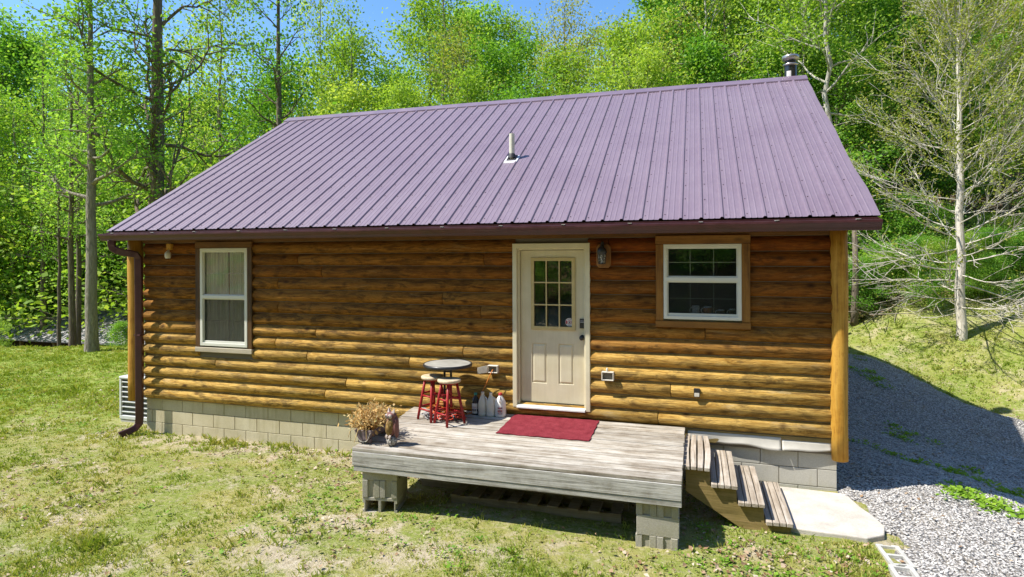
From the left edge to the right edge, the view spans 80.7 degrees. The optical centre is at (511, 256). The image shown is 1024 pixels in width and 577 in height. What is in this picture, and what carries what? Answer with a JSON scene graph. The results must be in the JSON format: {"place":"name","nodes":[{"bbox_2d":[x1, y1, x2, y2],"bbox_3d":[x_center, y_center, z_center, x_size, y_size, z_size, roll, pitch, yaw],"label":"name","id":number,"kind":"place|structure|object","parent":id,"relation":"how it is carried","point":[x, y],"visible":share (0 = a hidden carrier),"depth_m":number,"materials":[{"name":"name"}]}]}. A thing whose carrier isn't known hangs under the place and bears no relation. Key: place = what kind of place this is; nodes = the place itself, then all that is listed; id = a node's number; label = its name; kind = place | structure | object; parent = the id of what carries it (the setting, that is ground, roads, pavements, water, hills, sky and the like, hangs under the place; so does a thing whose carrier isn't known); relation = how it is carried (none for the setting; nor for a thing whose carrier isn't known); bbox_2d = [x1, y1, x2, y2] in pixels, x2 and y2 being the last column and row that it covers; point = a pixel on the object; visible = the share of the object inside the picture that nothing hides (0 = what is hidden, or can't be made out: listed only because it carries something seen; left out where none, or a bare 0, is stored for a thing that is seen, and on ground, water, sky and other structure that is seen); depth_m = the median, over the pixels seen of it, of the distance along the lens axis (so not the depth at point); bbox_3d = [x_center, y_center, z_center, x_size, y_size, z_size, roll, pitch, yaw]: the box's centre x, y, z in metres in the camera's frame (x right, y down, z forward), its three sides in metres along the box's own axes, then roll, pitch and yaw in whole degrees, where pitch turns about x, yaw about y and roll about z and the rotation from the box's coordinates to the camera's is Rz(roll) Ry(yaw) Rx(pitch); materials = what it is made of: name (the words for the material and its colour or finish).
{"place":"outdoors","nodes":[
{"label":"outdoors","id":0,"kind":"place"},
{"bbox_2d":[0,0,900,157],"label":"sky","id":1,"kind":"structure","parent":0,"point":[372,9],"materials":[{"name":"blue"}]},
{"bbox_2d":[0,96,1023,576],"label":"ground","id":2,"kind":"structure","parent":0,"point":[408,532],"depth_m":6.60,"materials":[{"name":"green plant"}]},
{"bbox_2d":[0,75,55,261],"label":"leafy tree","id":3,"kind":"object","parent":2,"relation":"on","point":[5,97],"visible":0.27,"depth_m":30.10,"materials":[{"name":"green plant"}]},
{"bbox_2d":[0,82,75,320],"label":"airy tree","id":4,"kind":"object","parent":2,"relation":"on","point":[8,148],"visible":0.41,"depth_m":28.14,"materials":[{"name":"green plant"}]},
{"bbox_2d":[0,8,81,330],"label":"tall tree","id":5,"kind":"object","parent":2,"relation":"on","point":[42,282],"visible":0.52,"depth_m":26.90,"materials":[{"name":"green plant"}]},
{"bbox_2d":[0,180,84,340],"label":"understory shrub","id":6,"kind":"object","parent":2,"relation":"on","point":[24,235],"visible":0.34,"depth_m":27.34,"materials":[{"name":"green plant"}]},
{"bbox_2d":[0,15,101,199],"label":"leafy tree","id":7,"kind":"object","parent":2,"relation":"on","point":[10,52],"visible":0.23,"depth_m":35.62,"materials":[{"name":"green plant"}]},
{"bbox_2d":[0,3,104,237],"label":"leafy tree","id":8,"kind":"object","parent":2,"relation":"on","point":[17,30],"visible":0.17,"depth_m":36.54,"materials":[{"name":"green plant"}]},
{"bbox_2d":[31,74,84,345],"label":"tall tree","id":9,"kind":"object","parent":2,"relation":"on","point":[58,260],"visible":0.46,"depth_m":21.47,"materials":[{"name":"green plant"}]},
{"bbox_2d":[0,188,124,335],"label":"understory shrub","id":10,"kind":"object","parent":2,"relation":"on","point":[17,289],"visible":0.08,"depth_m":28.33,"materials":[{"name":"green plant"}]},
{"bbox_2d":[15,20,111,345],"bbox_3d":[-15.146,-2.588,20.469,2.628,12.319,2.698,0,0,-14],"label":"tall tree","id":11,"kind":"object","parent":2,"relation":"on","point":[71,224],"visible":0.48,"depth_m":20.41,"materials":[{"name":"green plant"}]},
{"bbox_2d":[0,185,130,327],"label":"understory shrub","id":12,"kind":"object","parent":2,"relation":"on","point":[36,277],"visible":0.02,"depth_m":28.47,"materials":[{"name":"green plant"}]},
{"bbox_2d":[10,136,123,316],"bbox_3d":[-20.773,-0.002,28.556,4.578,12.022,5.593,0,0,-44],"label":"airy tree","id":13,"kind":"object","parent":2,"relation":"on","point":[73,246],"visible":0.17,"depth_m":28.03,"materials":[{"name":"green plant"}]},
{"bbox_2d":[0,304,144,346],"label":"shed","id":14,"kind":"structure","parent":2,"relation":"on","point":[43,340],"depth_m":26.56,"materials":[{"name":"grey wood"}]},
{"bbox_2d":[0,62,147,242],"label":"leafy tree","id":15,"kind":"object","parent":2,"relation":"on","point":[51,100],"visible":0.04,"depth_m":32.80,"materials":[{"name":"green plant"}]},
{"bbox_2d":[35,53,120,345],"bbox_3d":[-16.029,-1.808,22.514,2.657,12.453,2.727,0,0,-8],"label":"tall tree","id":16,"kind":"object","parent":2,"relation":"on","point":[79,262],"visible":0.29,"depth_m":22.46,"materials":[{"name":"green plant"}]},
{"bbox_2d":[6,0,189,351],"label":"tall tree","id":17,"kind":"object","parent":2,"relation":"on","point":[91,342],"visible":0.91,"depth_m":18.08,"materials":[{"name":"green plant"}]},
{"bbox_2d":[0,159,201,345],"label":"understory shrub","id":18,"kind":"object","parent":2,"relation":"on","point":[102,305],"visible":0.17,"depth_m":25.67,"materials":[{"name":"green plant"}]},
{"bbox_2d":[18,118,198,317],"bbox_3d":[-18.134,-0.277,27.683,7.873,12.358,7.388,0,0,44],"label":"leafy tree","id":19,"kind":"object","parent":2,"relation":"on","point":[123,262],"visible":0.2,"depth_m":26.75,"materials":[{"name":"green plant"}]},
{"bbox_2d":[34,52,199,296],"bbox_3d":[-22.057,-2.725,34.037,8.349,18.081,9.861,0,0,-2],"label":"leafy tree","id":20,"kind":"object","parent":2,"relation":"on","point":[118,74],"visible":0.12,"depth_m":33.74,"materials":[{"name":"green plant"}]},
{"bbox_2d":[121,419,146,423],"bbox_3d":[-6.301,2.873,10.646,0.730,0.138,0.730,0,0,17],"label":"concrete pad","id":21,"kind":"object","parent":2,"relation":"on","point":[131,421],"visible":0.1,"depth_m":10.34,"materials":[{"name":"grey concrete"}]},
{"bbox_2d":[119,374,146,420],"bbox_3d":[-6.303,2.417,10.646,0.766,0.771,0.766,0,0,17],"label":"air conditioner","id":22,"kind":"object","parent":21,"relation":"on","point":[126,409],"visible":0.16,"depth_m":10.38,"materials":[{"name":"white metal"}]},
{"bbox_2d":[2,0,271,212],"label":"twisted tree","id":23,"kind":"object","parent":2,"relation":"on","point":[158,87],"visible":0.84,"depth_m":19.24,"materials":[{"name":"green plant"}]},
{"bbox_2d":[116,82,234,218],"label":"leafy tree","id":24,"kind":"object","parent":2,"relation":"on","point":[178,120],"visible":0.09,"depth_m":35.81,"materials":[{"name":"green plant"}]},
{"bbox_2d":[106,78,259,192],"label":"leafy tree","id":25,"kind":"object","parent":2,"relation":"on","point":[224,119],"visible":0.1,"depth_m":36.74,"materials":[{"name":"green plant"}]},
{"bbox_2d":[129,3,252,253],"bbox_3d":[-15.835,-3.304,30.395,6.689,19.005,8.171,0,0,16],"label":"airy tree","id":26,"kind":"object","parent":2,"relation":"on","point":[185,46],"visible":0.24,"depth_m":29.92,"materials":[{"name":"green plant"}]},
{"bbox_2d":[139,0,275,207],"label":"airy tree","id":27,"kind":"object","parent":2,"relation":"on","point":[218,105],"visible":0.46,"depth_m":25.73,"materials":[{"name":"green plant"}]},
{"bbox_2d":[189,26,338,172],"bbox_3d":[-12.062,-2.805,32.044,11.252,17.662,10.559,0,0,17],"label":"leafy tree","id":28,"kind":"object","parent":2,"relation":"on","point":[273,90],"visible":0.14,"depth_m":31.29,"materials":[{"name":"green plant"}]},
{"bbox_2d":[205,0,338,153],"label":"tall tree","id":29,"kind":"object","parent":2,"relation":"on","point":[278,73],"visible":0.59,"depth_m":23.91,"materials":[{"name":"green plant"}]},
{"bbox_2d":[273,0,365,121],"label":"airy tree","id":30,"kind":"object","parent":2,"relation":"on","point":[319,41],"visible":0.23,"depth_m":29.76,"materials":[{"name":"green plant"}]},
{"bbox_2d":[247,18,393,143],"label":"leafy tree","id":31,"kind":"object","parent":2,"relation":"on","point":[341,75],"visible":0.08,"depth_m":28.61,"materials":[{"name":"green plant"}]},
{"bbox_2d":[302,69,385,115],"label":"leafy tree","id":32,"kind":"object","parent":2,"relation":"on","point":[347,98],"visible":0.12,"depth_m":23.07,"materials":[{"name":"green plant"}]},
{"bbox_2d":[295,0,396,114],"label":"airy tree","id":33,"kind":"object","parent":2,"relation":"on","point":[351,55],"visible":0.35,"depth_m":26.82,"materials":[{"name":"green plant"}]},
{"bbox_2d":[363,493,401,512],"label":"concrete block","id":34,"kind":"structure","parent":2,"relation":"on","point":[382,503],"depth_m":6.62,"materials":[{"name":"grey concrete"}]},
{"bbox_2d":[362,480,379,497],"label":"concrete block","id":35,"kind":"structure","parent":34,"relation":"on","point":[370,488],"depth_m":6.62,"materials":[{"name":"grey concrete"}]},
{"bbox_2d":[362,472,400,480],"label":"concrete block","id":36,"kind":"structure","parent":35,"relation":"on","point":[373,476],"depth_m":6.60,"materials":[{"name":"grey concrete"}]},
{"bbox_2d":[352,407,684,507],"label":"wooden deck","id":37,"kind":"structure","parent":36,"relation":"on","point":[632,462],"depth_m":6.38,"materials":[{"name":"wood"}]},
{"bbox_2d":[338,397,401,442],"bbox_3d":[-1.620,1.880,6.994,0.582,0.430,0.744,0,0,17],"label":"planter","id":38,"kind":"object","parent":37,"relation":"on","point":[370,424],"visible":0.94,"depth_m":6.81,"materials":[{"name":"plastic"}]},
{"bbox_2d":[417,373,445,422],"bbox_3d":[-1.015,1.802,7.716,0.301,0.557,0.301,0,0,44],"label":"bar stool","id":39,"kind":"object","parent":37,"relation":"on","point":[432,378],"visible":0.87,"depth_m":7.70,"materials":[{"name":"red wood"}]},
{"bbox_2d":[423,359,471,421],"bbox_3d":[-0.827,1.722,7.768,0.636,0.698,0.636,0,0,17],"label":"bistro table","id":40,"kind":"object","parent":37,"relation":"on","point":[444,365],"visible":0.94,"depth_m":7.70,"materials":[{"name":"red painted wood"},{"name":"dark grey tabletop"},{"name":"cream seat fabric"}]},
{"bbox_2d":[433,377,465,426],"bbox_3d":[-0.782,1.803,7.514,0.301,0.557,0.301,0,0,-42],"label":"bar stool","id":41,"kind":"object","parent":37,"relation":"on","point":[449,382],"visible":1,"depth_m":7.49,"materials":[{"name":"red wood"}]},
{"bbox_2d":[496,414,598,440],"bbox_3d":[0.451,2.066,7.303,1.120,0.028,0.817,0,0,17],"label":"door mat","id":42,"kind":"object","parent":37,"relation":"on","point":[550,427],"depth_m":7.25,"materials":[{"name":"red fabric"}]},
{"bbox_2d":[380,476,407,498],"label":"concrete block","id":43,"kind":"structure","parent":34,"relation":"on","point":[392,489],"depth_m":6.60,"materials":[{"name":"grey concrete"}]},
{"bbox_2d":[358,51,423,110],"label":"leafy tree","id":44,"kind":"object","parent":2,"relation":"on","point":[381,76],"visible":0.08,"depth_m":28.98,"materials":[{"name":"green plant"}]},
{"bbox_2d":[358,69,447,111],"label":"leafy tree","id":45,"kind":"object","parent":2,"relation":"on","point":[405,95],"visible":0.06,"depth_m":19.49,"materials":[{"name":"green plant"}]},
{"bbox_2d":[384,0,485,106],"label":"airy tree","id":46,"kind":"object","parent":2,"relation":"on","point":[444,11],"visible":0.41,"depth_m":25.89,"materials":[{"name":"green plant"}]},
{"bbox_2d":[358,0,512,106],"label":"leafy tree","id":47,"kind":"object","parent":2,"relation":"on","point":[408,40],"visible":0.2,"depth_m":30.28,"materials":[{"name":"green plant"}]},
{"bbox_2d":[409,57,503,106],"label":"leafy tree","id":48,"kind":"object","parent":2,"relation":"on","point":[467,82],"visible":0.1,"depth_m":20.12,"materials":[{"name":"green plant"}]},
{"bbox_2d":[405,0,529,103],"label":"leafy tree","id":49,"kind":"object","parent":2,"relation":"on","point":[490,25],"visible":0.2,"depth_m":31.38,"materials":[{"name":"green plant"}]},
{"bbox_2d":[413,9,528,105],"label":"airy tree","id":50,"kind":"object","parent":2,"relation":"on","point":[454,55],"visible":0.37,"depth_m":23.96,"materials":[{"name":"green plant"}]},
{"bbox_2d":[98,54,882,490],"bbox_3d":[0.034,-0.100,12.203,10.838,7.132,9.147,0,0,17],"label":"log cabin","id":51,"kind":"object","parent":2,"relation":"on","point":[310,282],"visible":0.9,"depth_m":8.43,"materials":[{"name":"stained log wood"},{"name":"painted metal roofing"},{"name":"burgundy metal"}]},
{"bbox_2d":[195,241,254,353],"bbox_3d":[-4.403,0.641,9.300,1.065,1.728,0.166,0,0,17],"label":"window","id":52,"kind":"structure","parent":51,"relation":"in","point":[212,296],"depth_m":9.33,"materials":[{"name":"white plastic"}]},
{"bbox_2d":[512,243,590,412],"bbox_3d":[0.512,0.899,7.799,1.019,2.136,0.199,0,0,17],"label":"door","id":53,"kind":"structure","parent":51,"relation":"in","point":[551,364],"depth_m":7.82,"materials":[{"name":"beige paint"}]},
{"bbox_2d":[655,235,750,329],"bbox_3d":[2.298,0.302,7.295,1.085,1.108,0.240,0,0,17],"label":"window","id":54,"kind":"structure","parent":51,"relation":"in","point":[741,320],"depth_m":7.19,"materials":[{"name":"white plastic"}]},
{"bbox_2d":[454,21,565,103],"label":"leafy tree","id":55,"kind":"object","parent":2,"relation":"on","point":[517,50],"visible":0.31,"depth_m":23.63,"materials":[{"name":"green plant"}]},
{"bbox_2d":[0,316,1023,576],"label":"lawn weeds","id":56,"kind":"object","parent":2,"relation":"on","point":[726,560],"visible":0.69,"depth_m":5.97,"materials":[{"name":"green plant"}]},
{"bbox_2d":[0,322,1023,576],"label":"fallen leaves","id":57,"kind":"object","parent":2,"relation":"on","point":[488,512],"visible":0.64,"depth_m":6.06,"materials":[{"name":"beige plant"}]},
{"bbox_2d":[5,2,1021,207],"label":"distant woodland","id":58,"kind":"object","parent":2,"relation":"on","point":[574,40],"depth_m":47.76,"materials":[{"name":"green plant"}]},
{"bbox_2d":[470,4,560,97],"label":"leafy tree","id":59,"kind":"object","parent":2,"relation":"on","point":[511,28],"visible":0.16,"depth_m":32.28,"materials":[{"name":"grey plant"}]},
{"bbox_2d":[422,478,628,511],"bbox_3d":[0.089,2.688,6.853,2.450,0.100,0.040,0,0,18],"label":"loose board","id":60,"kind":"object","parent":2,"relation":"on","point":[567,499],"visible":0.58,"depth_m":6.81,"materials":[{"name":"grey wood"}]},
{"bbox_2d":[450,484,623,523],"bbox_3d":[0.358,2.712,6.959,1.901,0.112,1.020,0,0,17],"label":"wooden pallet","id":61,"kind":"object","parent":2,"relation":"on","point":[593,512],"visible":0.42,"depth_m":6.53,"materials":[{"name":"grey wood"}]},
{"bbox_2d":[524,41,598,97],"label":"leafy tree","id":62,"kind":"object","parent":2,"relation":"on","point":[555,63],"visible":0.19,"depth_m":25.10,"materials":[{"name":"green plant"}]},
{"bbox_2d":[516,0,617,95],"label":"airy tree","id":63,"kind":"object","parent":2,"relation":"on","point":[567,28],"visible":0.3,"depth_m":26.57,"materials":[{"name":"green plant"}]},
{"bbox_2d":[579,33,692,93],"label":"leafy tree","id":64,"kind":"object","parent":2,"relation":"on","point":[649,63],"visible":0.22,"depth_m":20.44,"materials":[{"name":"green plant"}]},
{"bbox_2d":[575,8,709,92],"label":"leafy tree","id":65,"kind":"object","parent":2,"relation":"on","point":[616,44],"visible":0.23,"depth_m":22.77,"materials":[{"name":"green plant"}]},
{"bbox_2d":[590,0,736,91],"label":"airy tree","id":66,"kind":"object","parent":2,"relation":"on","point":[666,31],"visible":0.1,"depth_m":23.71,"materials":[{"name":"green plant"}]},
{"bbox_2d":[657,522,679,550],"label":"concrete block","id":67,"kind":"structure","parent":2,"relation":"on","point":[672,544],"depth_m":5.71,"materials":[{"name":"grey concrete"}]},
{"bbox_2d":[637,514,678,538],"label":"concrete block","id":68,"kind":"structure","parent":67,"relation":"on","point":[666,527],"depth_m":5.73,"materials":[{"name":"grey concrete"}]},
{"bbox_2d":[608,0,754,88],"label":"leafy tree","id":69,"kind":"object","parent":2,"relation":"on","point":[673,33],"visible":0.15,"depth_m":24.04,"materials":[{"name":"green plant"}]},
{"bbox_2d":[641,19,772,85],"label":"leafy tree","id":70,"kind":"object","parent":2,"relation":"on","point":[708,56],"visible":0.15,"depth_m":21.67,"materials":[{"name":"green plant"}]},
{"bbox_2d":[645,0,794,84],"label":"pale trunk tree","id":71,"kind":"object","parent":2,"relation":"on","point":[709,23],"visible":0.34,"depth_m":22.78,"materials":[{"name":"green plant"}]},
{"bbox_2d":[689,0,765,81],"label":"tall tree","id":72,"kind":"object","parent":2,"relation":"on","point":[724,18],"visible":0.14,"depth_m":23.80,"materials":[{"name":"green plant"}]},
{"bbox_2d":[683,434,792,533],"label":"wooden steps","id":73,"kind":"structure","parent":2,"relation":"on","point":[740,483],"depth_m":6.14,"materials":[{"name":"brown wood"}]},
{"bbox_2d":[647,0,831,83],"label":"leafy tree","id":74,"kind":"object","parent":2,"relation":"on","point":[741,18],"visible":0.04,"depth_m":24.76,"materials":[{"name":"green plant"}]},
{"bbox_2d":[706,0,832,99],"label":"leafy tree","id":75,"kind":"object","parent":2,"relation":"on","point":[773,15],"visible":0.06,"depth_m":23.32,"materials":[{"name":"green plant"}]},
{"bbox_2d":[718,10,855,119],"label":"leafy tree","id":76,"kind":"object","parent":2,"relation":"on","point":[779,65],"visible":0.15,"depth_m":21.41,"materials":[{"name":"green plant"}]},
{"bbox_2d":[703,0,910,112],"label":"pale trunk tree","id":77,"kind":"object","parent":2,"relation":"on","point":[784,7],"visible":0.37,"depth_m":20.46,"materials":[{"name":"green plant"}]},
{"bbox_2d":[755,487,884,542],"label":"concrete slab","id":78,"kind":"structure","parent":2,"relation":"on","point":[825,514],"depth_m":6.15,"materials":[{"name":"grey concrete"}]},
{"bbox_2d":[721,0,946,145],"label":"pale trunk tree","id":79,"kind":"object","parent":2,"relation":"on","point":[826,48],"visible":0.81,"depth_m":18.90,"materials":[{"name":"green plant"}]},
{"bbox_2d":[769,0,928,150],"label":"leafy tree","id":80,"kind":"object","parent":2,"relation":"on","point":[833,19],"visible":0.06,"depth_m":23.39,"materials":[{"name":"green plant"}]},
{"bbox_2d":[850,230,858,326],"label":"tree trunk","id":81,"kind":"object","parent":2,"relation":"on","point":[854,317],"visible":0.68,"depth_m":15.93,"materials":[{"name":"grey plant"}]},
{"bbox_2d":[795,24,928,222],"bbox_3d":[10.900,-3.712,20.852,6.280,8.503,5.082,0,0,33],"label":"leafy tree","id":82,"kind":"object","parent":2,"relation":"on","point":[845,78],"visible":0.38,"depth_m":19.95,"materials":[{"name":"green plant"}]},
{"bbox_2d":[848,261,890,312],"bbox_3d":[9.277,0.897,16.375,1.873,1.689,1.727,0,0,-18],"label":"understory shrub","id":83,"kind":"object","parent":2,"relation":"on","point":[863,299],"visible":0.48,"depth_m":16.10,"materials":[{"name":"green plant"}]},
{"bbox_2d":[845,140,921,264],"bbox_3d":[10.022,-1.186,18.922,4.707,5.022,5.106,0,0,-25],"label":"understory shrub","id":84,"kind":"object","parent":2,"relation":"on","point":[877,201],"visible":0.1,"depth_m":18.03,"materials":[{"name":"green plant"}]},
{"bbox_2d":[849,246,921,301],"bbox_3d":[10.179,0.553,16.602,2.072,1.653,2.069,0,0,30],"label":"understory shrub","id":85,"kind":"object","parent":2,"relation":"on","point":[884,260],"visible":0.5,"depth_m":16.30,"materials":[{"name":"green plant"}]},
{"bbox_2d":[858,239,918,287],"bbox_3d":[10.525,0.314,16.955,1.735,1.689,1.882,0,0,-1],"label":"understory shrub","id":86,"kind":"object","parent":2,"relation":"on","point":[887,266],"visible":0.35,"depth_m":16.75,"materials":[{"name":"green plant"}]},
{"bbox_2d":[817,0,979,224],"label":"leafy tree","id":87,"kind":"object","parent":2,"relation":"on","point":[938,151],"visible":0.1,"depth_m":22.59,"materials":[{"name":"green plant"}]},
{"bbox_2d":[839,0,973,240],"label":"leafy tree","id":88,"kind":"object","parent":2,"relation":"on","point":[894,12],"visible":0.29,"depth_m":21.37,"materials":[{"name":"green plant"}]},
{"bbox_2d":[861,189,951,260],"bbox_3d":[12.179,-0.707,18.803,2.428,2.832,2.352,0,0,6],"label":"understory shrub","id":89,"kind":"object","parent":2,"relation":"on","point":[908,223],"visible":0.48,"depth_m":18.49,"materials":[{"name":"green plant"}]},
{"bbox_2d":[843,0,970,236],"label":"tall tree","id":90,"kind":"object","parent":2,"relation":"on","point":[904,86],"visible":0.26,"depth_m":20.92,"materials":[{"name":"green plant"}]},
{"bbox_2d":[901,262,951,310],"bbox_3d":[10.592,0.855,15.476,1.064,1.479,1.098,0,0,15],"label":"understory shrub","id":91,"kind":"object","parent":2,"relation":"on","point":[929,270],"visible":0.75,"depth_m":15.40,"materials":[{"name":"green plant"}]},
{"bbox_2d":[834,0,1023,340],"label":"bare tree","id":92,"kind":"object","parent":2,"relation":"on","point":[960,87],"visible":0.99,"depth_m":14.20,"materials":[{"name":"beige plant"}]},
{"bbox_2d":[908,200,970,256],"bbox_3d":[13.351,-0.640,18.902,1.839,2.264,1.994,0,0,42],"label":"understory shrub","id":93,"kind":"object","parent":2,"relation":"on","point":[946,215],"visible":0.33,"depth_m":18.66,"materials":[{"name":"green plant"}]},
{"bbox_2d":[871,0,1018,238],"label":"leafy tree","id":94,"kind":"object","parent":2,"relation":"on","point":[966,175],"visible":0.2,"depth_m":20.90,"materials":[{"name":"green plant"}]},
{"bbox_2d":[933,252,987,297],"bbox_3d":[11.625,0.597,15.559,1.167,1.479,1.130,0,0,4],"label":"understory shrub","id":95,"kind":"object","parent":2,"relation":"on","point":[972,281],"visible":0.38,"depth_m":15.55,"materials":[{"name":"green plant"}]},
{"bbox_2d":[920,0,1023,242],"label":"leafy tree","id":96,"kind":"object","parent":2,"relation":"on","point":[976,134],"visible":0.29,"depth_m":20.82,"materials":[{"name":"green plant"}]},
{"bbox_2d":[968,251,1023,298],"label":"understory shrub","id":97,"kind":"object","parent":2,"relation":"on","point":[992,266],"visible":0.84,"depth_m":15.30,"materials":[{"name":"green plant"}]},
{"bbox_2d":[968,226,1023,283],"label":"understory shrub","id":98,"kind":"object","parent":2,"relation":"on","point":[997,238],"visible":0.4,"depth_m":16.38,"materials":[{"name":"green plant"}]},
{"bbox_2d":[997,239,1023,287],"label":"understory shrub","id":99,"kind":"object","parent":2,"relation":"on","point":[1020,260],"visible":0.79,"depth_m":15.79,"materials":[{"name":"green plant"}]},
{"bbox_2d":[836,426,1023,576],"bbox_3d":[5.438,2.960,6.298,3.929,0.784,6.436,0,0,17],"label":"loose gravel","id":100,"kind":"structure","parent":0,"point":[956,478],"depth_m":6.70,"materials":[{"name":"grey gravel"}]},
{"bbox_2d":[837,354,1023,576],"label":"gravel path","id":101,"kind":"structure","parent":0,"point":[900,533],"depth_m":8.45,"materials":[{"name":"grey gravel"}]},
{"bbox_2d":[848,354,1023,518],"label":"gravel weeds","id":102,"kind":"object","parent":101,"relation":"on","point":[982,502],"visible":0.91,"depth_m":7.23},
{"bbox_2d":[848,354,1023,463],"bbox_3d":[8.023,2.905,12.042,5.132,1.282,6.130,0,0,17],"label":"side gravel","id":103,"kind":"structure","parent":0,"point":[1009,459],"depth_m":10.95,"materials":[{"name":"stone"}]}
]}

